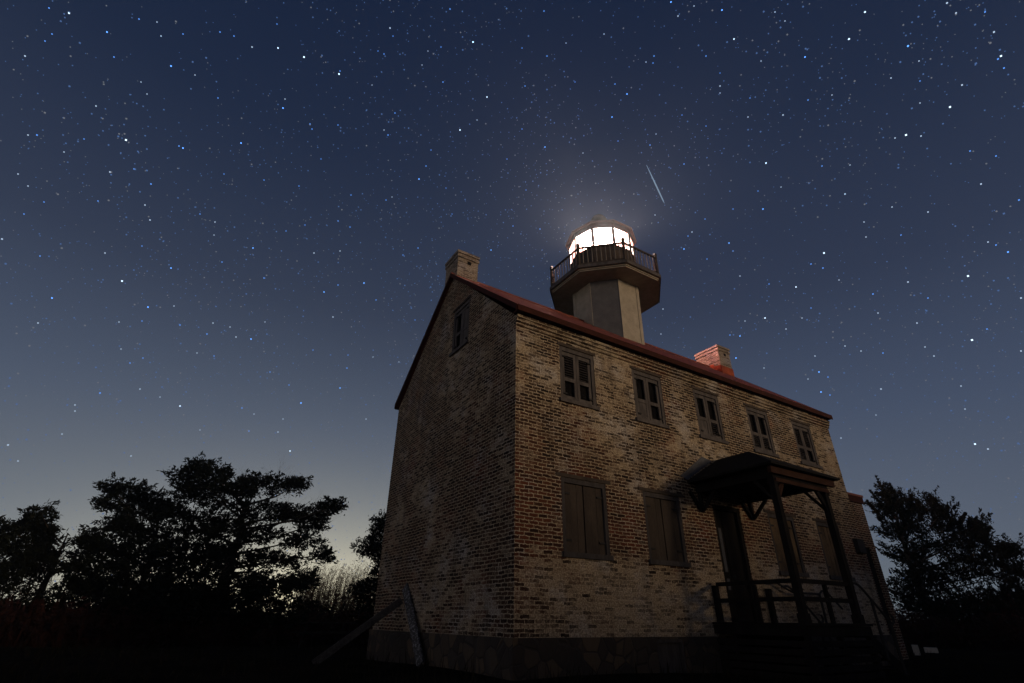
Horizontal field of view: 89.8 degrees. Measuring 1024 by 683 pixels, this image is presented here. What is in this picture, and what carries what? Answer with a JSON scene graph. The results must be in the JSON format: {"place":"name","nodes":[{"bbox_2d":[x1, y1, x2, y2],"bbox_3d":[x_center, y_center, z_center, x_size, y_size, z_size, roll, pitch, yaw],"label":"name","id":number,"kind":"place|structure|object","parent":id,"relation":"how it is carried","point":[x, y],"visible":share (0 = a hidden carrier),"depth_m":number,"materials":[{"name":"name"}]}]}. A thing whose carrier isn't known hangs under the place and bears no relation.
{"place":"outdoors","nodes":[
{"label":"outdoors","id":0,"kind":"place"},
{"bbox_2d":[0,634,1023,682],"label":"ground","id":1,"kind":"structure","parent":0,"point":[90,662],"depth_m":10.27,"materials":[{"name":"black soil"}]},
{"bbox_2d":[0,498,68,644],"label":"cedar tree","id":2,"kind":"object","parent":1,"relation":"on","point":[40,539],"visible":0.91,"depth_m":18.29,"materials":[{"name":"green plant"}]},
{"bbox_2d":[23,544,114,617],"bbox_3d":[-15.873,8.991,18.564,2.462,3.477,3.279,-11,-31,20],"label":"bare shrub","id":3,"kind":"object","parent":1,"relation":"on","point":[51,583],"visible":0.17,"depth_m":18.20,"materials":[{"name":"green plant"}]},
{"bbox_2d":[33,471,202,642],"bbox_3d":[-14.202,8.371,20.004,5.886,6.134,5.500,17,-33,-28],"label":"cedar tree","id":4,"kind":"object","parent":1,"relation":"on","point":[123,524],"visible":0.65,"depth_m":18.61,"materials":[{"name":"green plant"}]},
{"bbox_2d":[0,549,377,620],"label":"reeds","id":5,"kind":"object","parent":1,"relation":"on","point":[316,594],"visible":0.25,"depth_m":24.55,"materials":[{"name":"plant"}]},
{"bbox_2d":[87,451,348,644],"bbox_3d":[-10.807,7.974,19.991,8.132,6.832,6.946,17,-33,-28],"label":"cedar tree","id":6,"kind":"object","parent":1,"relation":"on","point":[258,589],"visible":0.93,"depth_m":19.44,"materials":[{"name":"green plant"}]},
{"bbox_2d":[312,598,402,663],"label":"timber beam","id":7,"kind":"structure","parent":1,"relation":"on","point":[355,633],"depth_m":11.55,"materials":[{"name":"brown wood"}]},
{"bbox_2d":[346,508,385,623],"bbox_3d":[-5.710,9.653,21.390,1.916,5.345,2.790,-5,-29,11],"label":"cedar tree","id":8,"kind":"object","parent":1,"relation":"on","point":[368,584],"visible":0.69,"depth_m":21.11,"materials":[{"name":"green plant"}]},
{"bbox_2d":[402,583,424,665],"bbox_3d":[-2.241,6.330,11.553,0.097,1.713,1.911,14,-31,-23],"label":"plank","id":9,"kind":"object","parent":1,"relation":"on","point":[415,639],"visible":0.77,"depth_m":11.41,"materials":[{"name":"white paint"}]},
{"bbox_2d":[0,585,1023,650],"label":"brush","id":10,"kind":"object","parent":1,"relation":"on","point":[64,626],"visible":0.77,"depth_m":18.00,"materials":[{"name":"plant"}]},
{"bbox_2d":[0,639,1023,682],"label":"grass","id":11,"kind":"structure","parent":1,"relation":"on","point":[373,664],"depth_m":10.34,"materials":[{"name":"plant"}]},
{"bbox_2d":[366,214,909,680],"bbox_3d":[4.796,1.706,17.013,14.545,16.240,9.380,17,-33,-28],"label":"lighthouse","id":12,"kind":"object","parent":1,"relation":"on","point":[586,478],"visible":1,"depth_m":11.68,"materials":[{"name":"brick"}]},
{"bbox_2d":[449,294,470,356],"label":"window","id":13,"kind":"structure","parent":12,"relation":"in","point":[461,317],"depth_m":14.23,"materials":[{"name":"grey wood"}]},
{"bbox_2d":[557,341,599,410],"bbox_3d":[1.489,0.818,11.843,1.134,1.463,0.200,17,-33,-28],"label":"window","id":14,"kind":"structure","parent":12,"relation":"in","point":[577,380],"depth_m":11.87,"materials":[{"name":"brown wood"}]},
{"bbox_2d":[556,472,613,560],"bbox_3d":[1.457,3.540,10.368,1.450,1.586,0.200,17,-33,-28],"label":"window","id":15,"kind":"structure","parent":12,"relation":"in","point":[584,505],"depth_m":10.36,"materials":[{"name":"brown wood"}]},
{"bbox_2d":[629,365,669,428],"bbox_3d":[3.406,1.418,12.909,1.134,1.463,0.200,17,-33,-28],"label":"window","id":16,"kind":"structure","parent":12,"relation":"in","point":[649,406],"depth_m":12.95,"materials":[{"name":"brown wood"}]},
{"bbox_2d":[638,486,691,567],"bbox_3d":[3.375,4.140,11.435,1.450,1.586,0.200,17,-33,-28],"label":"window","id":17,"kind":"structure","parent":12,"relation":"in","point":[664,526],"depth_m":11.43,"materials":[{"name":"brown wood"}]},
{"bbox_2d":[656,639,686,672],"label":"cellar window","id":18,"kind":"structure","parent":12,"relation":"in","point":[671,651],"depth_m":10.14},
{"bbox_2d":[691,386,728,444],"bbox_3d":[5.324,2.018,13.975,1.134,1.463,0.200,17,-33,-28],"label":"window","id":19,"kind":"structure","parent":12,"relation":"in","point":[707,408],"depth_m":14.02,"materials":[{"name":"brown wood"}]},
{"bbox_2d":[712,504,757,621],"bbox_3d":[5.276,5.252,12.241,1.040,2.530,0.162,17,-33,-28],"label":"door","id":20,"kind":"structure","parent":12,"relation":"in","point":[732,547],"depth_m":12.30,"materials":[{"name":"brown wood"}]},
{"bbox_2d":[743,403,779,457],"bbox_3d":[7.241,2.617,15.041,1.134,1.463,0.200,17,-33,-28],"label":"window","id":21,"kind":"structure","parent":12,"relation":"in","point":[758,421],"depth_m":15.09,"materials":[{"name":"grey wood"}]},
{"bbox_2d":[763,509,809,576],"bbox_3d":[7.209,5.339,13.567,1.450,1.586,0.200,17,-33,-28],"label":"window","id":22,"kind":"structure","parent":12,"relation":"in","point":[783,570],"depth_m":13.56,"materials":[{"name":"brown wood"}]},
{"bbox_2d":[789,418,822,468],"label":"window","id":23,"kind":"structure","parent":12,"relation":"in","point":[808,456],"depth_m":16.15,"materials":[{"name":"grey wood"}]},
{"bbox_2d":[812,518,855,580],"bbox_3d":[9.127,5.939,14.633,1.450,1.586,0.200,17,-33,-28],"label":"window","id":24,"kind":"structure","parent":12,"relation":"in","point":[832,564],"depth_m":14.55,"materials":[{"name":"brown wood"}]},
{"bbox_2d":[866,548,895,646],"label":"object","id":25,"kind":"structure","parent":12,"relation":"in","point":[885,610],"depth_m":16.04,"materials":[{"name":"brown wood"}]},
{"bbox_2d":[911,645,920,654],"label":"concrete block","id":26,"kind":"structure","parent":1,"relation":"on","point":[915,648],"depth_m":17.07,"materials":[{"name":"grey concrete"}]},
{"bbox_2d":[924,647,938,652],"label":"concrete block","id":27,"kind":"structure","parent":1,"relation":"on","point":[931,649],"depth_m":18.32,"materials":[{"name":"grey concrete"}]},
{"bbox_2d":[863,475,1023,647],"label":"cedar tree","id":28,"kind":"object","parent":1,"relation":"on","point":[915,559],"visible":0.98,"depth_m":23.26,"materials":[{"name":"green plant"}]},
{"bbox_2d":[0,0,1023,619],"label":"sky","id":29,"kind":"structure","parent":0,"point":[848,229],"materials":[{"name":"blue"}]},
{"bbox_2d":[1,2,1021,461],"bbox_3d":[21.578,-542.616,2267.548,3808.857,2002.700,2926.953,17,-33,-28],"label":"stars","id":30,"kind":"object","parent":29,"relation":"in","point":[907,282],"visible":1,"depth_m":2162.49,"materials":[{"name":"white"}]},
{"bbox_2d":[0,0,1023,581],"bbox_3d":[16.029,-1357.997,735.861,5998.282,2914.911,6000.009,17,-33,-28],"label":"stars","id":31,"kind":"object","parent":29,"relation":"in","point":[503,222],"visible":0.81,"depth_m":2474.35,"materials":[{"name":"white"}]},
{"bbox_2d":[23,1,1019,403],"bbox_3d":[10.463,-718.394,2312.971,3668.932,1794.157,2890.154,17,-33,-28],"label":"stars","id":32,"kind":"object","parent":29,"relation":"in","point":[219,31],"visible":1,"depth_m":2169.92,"materials":[{"name":"white"}]},
{"bbox_2d":[646,165,664,203],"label":"meteor","id":33,"kind":"object","parent":29,"relation":"in","point":[656,186],"visible":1,"depth_m":2309.25},
{"bbox_2d":[68,11,1001,444],"bbox_3d":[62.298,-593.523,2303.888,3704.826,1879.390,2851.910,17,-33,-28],"label":"stars","id":34,"kind":"object","parent":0,"point":[824,253],"visible":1,"depth_m":2250.57,"materials":[{"name":"white"}]}
]}

